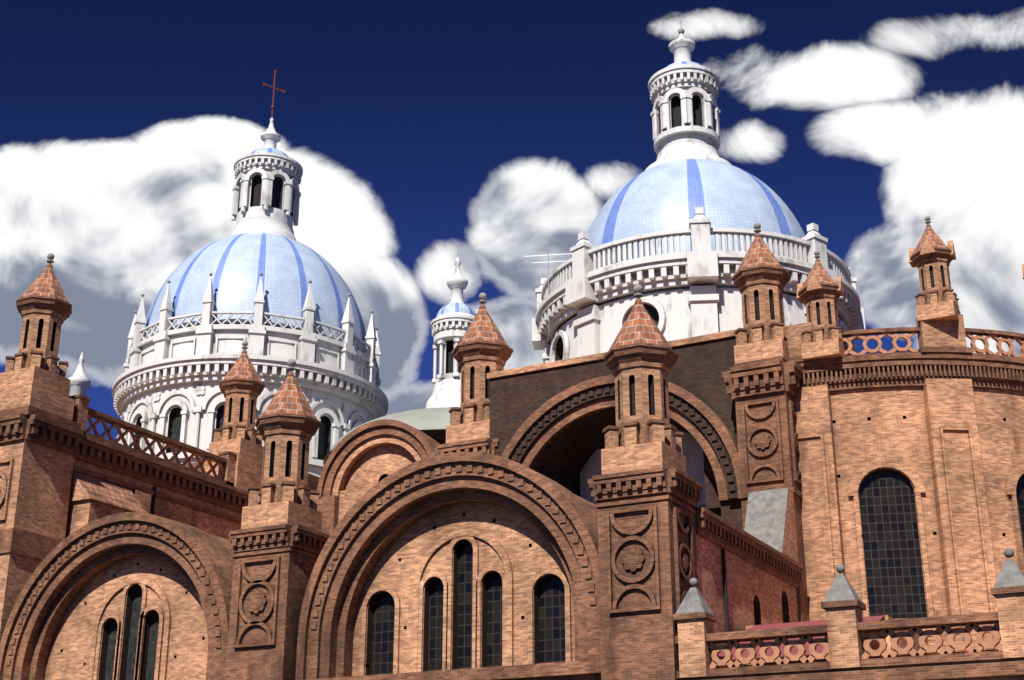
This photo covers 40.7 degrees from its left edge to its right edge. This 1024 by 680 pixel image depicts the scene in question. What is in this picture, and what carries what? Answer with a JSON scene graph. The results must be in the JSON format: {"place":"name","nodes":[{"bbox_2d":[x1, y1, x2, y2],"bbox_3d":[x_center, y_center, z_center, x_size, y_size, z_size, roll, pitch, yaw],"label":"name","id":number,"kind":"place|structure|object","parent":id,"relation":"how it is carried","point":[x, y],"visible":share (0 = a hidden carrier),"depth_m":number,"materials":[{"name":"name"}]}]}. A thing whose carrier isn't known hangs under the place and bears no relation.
{"place":"outdoors","nodes":[
{"label":"outdoors","id":0,"kind":"place"},
{"bbox_2d":[68,352,90,395],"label":"finial","id":1,"kind":"object","parent":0,"point":[80,381],"visible":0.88,"depth_m":118.92,"materials":[{"name":"white paint"}]},
{"bbox_2d":[45,556,207,679],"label":"wall","id":2,"kind":"structure","parent":0,"point":[102,602],"depth_m":53.93,"materials":[{"name":"brown brick"}]},
{"bbox_2d":[105,586,158,679],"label":"bay glass","id":3,"kind":"object","parent":2,"relation":"in","point":[153,635],"visible":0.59,"depth_m":53.93,"materials":[{"name":"black glass"}]},
{"bbox_2d":[317,419,445,534],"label":"arch","id":4,"kind":"structure","parent":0,"point":[362,460],"depth_m":72.04,"materials":[{"name":"brown brick"}]},
{"bbox_2d":[352,502,574,675],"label":"wall","id":5,"kind":"structure","parent":0,"point":[516,551],"depth_m":47.41,"materials":[{"name":"brown brick"}]},
{"bbox_2d":[371,542,565,674],"bbox_3d":[-1.501,9.531,47.250,7.860,5.400,0.040,-11,-23,26],"label":"bay glass","id":6,"kind":"object","parent":5,"relation":"in","point":[551,619],"visible":0.58,"depth_m":47.21,"materials":[{"name":"black glass"}]},
{"bbox_2d":[0,0,1023,440],"label":"sky","id":7,"kind":"structure","parent":0,"point":[423,134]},
{"bbox_2d":[574,494,597,518],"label":"roof","id":8,"kind":"structure","parent":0,"point":[591,507],"depth_m":48.22,"materials":[{"name":"brown brick"}]},
{"bbox_2d":[487,329,742,529],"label":"arched wall","id":9,"kind":"structure","parent":0,"point":[552,420],"depth_m":62.34,"materials":[{"name":"brown brick"}]},
{"bbox_2d":[695,507,803,666],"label":"side wall","id":10,"kind":"structure","parent":0,"point":[764,580],"depth_m":47.83,"materials":[{"name":"brick"}]},
{"bbox_2d":[744,488,798,562],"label":"buttress","id":11,"kind":"structure","parent":10,"relation":"on","point":[770,520],"depth_m":53.85,"materials":[{"name":"concrete"}]},
{"bbox_2d":[722,356,808,621],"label":"pillar","id":12,"kind":"structure","parent":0,"point":[762,393],"depth_m":56.29,"materials":[{"name":"brown brick"}]},
{"bbox_2d":[731,222,790,363],"bbox_3d":[10.796,-1.967,59.629,2.365,6.850,2.365,-11,-23,26],"label":"turret","id":13,"kind":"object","parent":12,"relation":"on","point":[761,276],"depth_m":58.80,"materials":[{"name":"brick"}]},
{"bbox_2d":[783,315,1023,653],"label":"apse wall","id":14,"kind":"structure","parent":0,"point":[936,419],"depth_m":55.71,"materials":[{"name":"brown brick"}]},
{"bbox_2d":[797,250,848,360],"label":"turret","id":15,"kind":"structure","parent":14,"relation":"on","point":[820,291],"depth_m":57.77,"materials":[{"name":"brick"}]},
{"bbox_2d":[909,216,960,322],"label":"turret","id":16,"kind":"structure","parent":14,"relation":"on","point":[932,255],"depth_m":57.53,"materials":[{"name":"brick"}]},
{"bbox_2d":[859,470,1023,618],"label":"arched window","id":17,"kind":"structure","parent":14,"relation":"in","point":[893,569],"depth_m":54.68,"materials":[{"name":"glass"}]},
{"label":"ground","id":18,"kind":"structure","parent":0,"visible":0},
{"bbox_2d":[0,384,262,641],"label":"wall","id":19,"kind":"structure","parent":18,"relation":"on","point":[64,473],"depth_m":60.21,"materials":[{"name":"brick"}]},
{"bbox_2d":[0,253,71,396],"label":"turret","id":20,"kind":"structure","parent":19,"relation":"on","point":[44,306],"depth_m":61.04,"materials":[{"name":"brick"}]},
{"bbox_2d":[209,341,264,461],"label":"turret","id":21,"kind":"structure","parent":19,"relation":"on","point":[241,385],"depth_m":72.41,"materials":[{"name":"brick"}]},
{"bbox_2d":[151,486,728,631],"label":"drain pipes","id":22,"kind":"object","parent":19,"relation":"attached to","point":[723,566],"visible":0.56,"depth_m":46.17,"materials":[{"name":"black metal"}]},
{"bbox_2d":[209,534,232,553],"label":"roof","id":23,"kind":"structure","parent":18,"relation":"on","point":[225,543],"depth_m":54.83,"materials":[{"name":"brown brick"}]},
{"bbox_2d":[0,512,233,679],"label":"arch","id":24,"kind":"structure","parent":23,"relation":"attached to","point":[70,567],"depth_m":54.55,"materials":[{"name":"brick"}]},
{"bbox_2d":[185,462,319,490],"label":"wall","id":25,"kind":"structure","parent":18,"relation":"on","point":[313,481],"depth_m":78.65,"materials":[{"name":"brown brick"}]},
{"bbox_2d":[112,273,387,476],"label":"dome drum","id":26,"kind":"object","parent":25,"relation":"on","point":[166,383],"visible":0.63,"depth_m":80.91,"materials":[{"name":"white paint"}]},
{"bbox_2d":[144,232,365,351],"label":"dome","id":27,"kind":"structure","parent":26,"relation":"on","point":[235,265],"depth_m":83.87,"materials":[{"name":"tile"}]},
{"bbox_2d":[230,152,302,240],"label":"dome lantern","id":28,"kind":"object","parent":27,"relation":"on","point":[266,186],"visible":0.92,"depth_m":90.61,"materials":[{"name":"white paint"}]},
{"bbox_2d":[251,148,288,156],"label":"lantern roof","id":29,"kind":"structure","parent":28,"relation":"on","point":[272,150],"depth_m":91.76,"materials":[{"name":"tile"}]},
{"bbox_2d":[260,70,284,148],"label":"cross finial","id":30,"kind":"object","parent":29,"relation":"on","point":[270,137],"visible":0.84,"depth_m":93.38,"materials":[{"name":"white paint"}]},
{"bbox_2d":[323,407,459,464],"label":"vaulted roof","id":31,"kind":"structure","parent":25,"relation":"on","point":[434,422],"depth_m":72.78,"materials":[{"name":"grey concrete"}]},
{"bbox_2d":[426,312,474,407],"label":"lantern","id":32,"kind":"object","parent":31,"relation":"on","point":[449,330],"visible":0.56,"depth_m":79.83,"materials":[{"name":"white paint"}]},
{"bbox_2d":[436,302,475,317],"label":"small dome","id":33,"kind":"structure","parent":32,"relation":"on","point":[457,307],"depth_m":80.70,"materials":[{"name":"blue tile"}]},
{"bbox_2d":[446,255,467,302],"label":"finial","id":34,"kind":"object","parent":33,"relation":"on","point":[457,283],"visible":0.92,"depth_m":81.84,"materials":[{"name":"white stone"}]},
{"bbox_2d":[434,437,498,454],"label":"cornice","id":35,"kind":"structure","parent":25,"relation":"attached to","point":[487,445],"depth_m":64.04,"materials":[{"name":"brick"}]},
{"bbox_2d":[446,293,512,442],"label":"turret","id":36,"kind":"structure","parent":35,"relation":"on","point":[481,349],"depth_m":66.34,"materials":[{"name":"brick"}]},
{"bbox_2d":[532,207,865,507],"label":"dome drum","id":37,"kind":"object","parent":25,"relation":"on","point":[588,279],"visible":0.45,"depth_m":67.16,"materials":[{"name":"white paint"}]},
{"bbox_2d":[524,250,571,331],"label":"antenna","id":38,"kind":"object","parent":37,"relation":"attached to","point":[548,273],"visible":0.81,"depth_m":72.68,"materials":[{"name":"silver metal"}]},
{"bbox_2d":[587,159,804,304],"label":"dome","id":39,"kind":"structure","parent":37,"relation":"on","point":[671,195],"depth_m":70.73,"materials":[{"name":"tile"}]},
{"bbox_2d":[645,64,730,170],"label":"dome lantern","id":40,"kind":"object","parent":39,"relation":"on","point":[685,112],"visible":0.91,"depth_m":77.10,"materials":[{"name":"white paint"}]},
{"bbox_2d":[665,61,699,67],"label":"lantern roof","id":41,"kind":"structure","parent":40,"relation":"on","point":[682,62],"depth_m":78.08,"materials":[{"name":"tile"}]},
{"bbox_2d":[669,16,694,62],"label":"finial","id":42,"kind":"object","parent":41,"relation":"on","point":[681,47],"visible":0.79,"depth_m":79.40,"materials":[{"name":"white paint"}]},
{"bbox_2d":[225,524,329,679],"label":"pier","id":43,"kind":"structure","parent":18,"relation":"on","point":[273,566],"depth_m":49.08,"materials":[{"name":"brick"}]},
{"bbox_2d":[241,359,322,531],"bbox_3d":[-8.512,3.937,52.149,2.365,6.850,2.365,-11,-23,26],"label":"turret","id":44,"kind":"object","parent":43,"relation":"on","point":[287,423],"visible":0.99,"depth_m":51.29,"materials":[{"name":"brick"}]},
{"bbox_2d":[307,659,600,679],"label":"ledge","id":45,"kind":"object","parent":18,"relation":"on","point":[582,670],"depth_m":43.76,"materials":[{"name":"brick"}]},
{"bbox_2d":[295,452,600,679],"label":"arch","id":46,"kind":"structure","parent":45,"relation":"on","point":[377,519],"depth_m":48.02,"materials":[{"name":"brown brick"}]},
{"bbox_2d":[588,467,702,679],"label":"pier","id":47,"kind":"structure","parent":18,"relation":"on","point":[647,555],"depth_m":42.68,"materials":[{"name":"brick"}]},
{"bbox_2d":[601,284,686,474],"bbox_3d":[4.295,1.318,45.858,2.365,6.850,2.365,-11,-23,26],"label":"turret","id":48,"kind":"object","parent":47,"relation":"on","point":[640,356],"visible":1,"depth_m":45.00,"materials":[{"name":"brick"}]},
{"bbox_2d":[673,548,1023,679],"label":"balustrade","id":49,"kind":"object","parent":18,"relation":"on","point":[848,652],"depth_m":38.90,"materials":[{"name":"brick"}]},
{"bbox_2d":[717,615,998,667],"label":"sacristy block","id":50,"kind":"structure","parent":18,"relation":"on","point":[902,643],"depth_m":45.21,"materials":[{"name":"brick"}]},
{"bbox_2d":[719,615,884,661],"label":"roof","id":51,"kind":"structure","parent":50,"relation":"on","point":[794,650],"depth_m":43.64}
]}

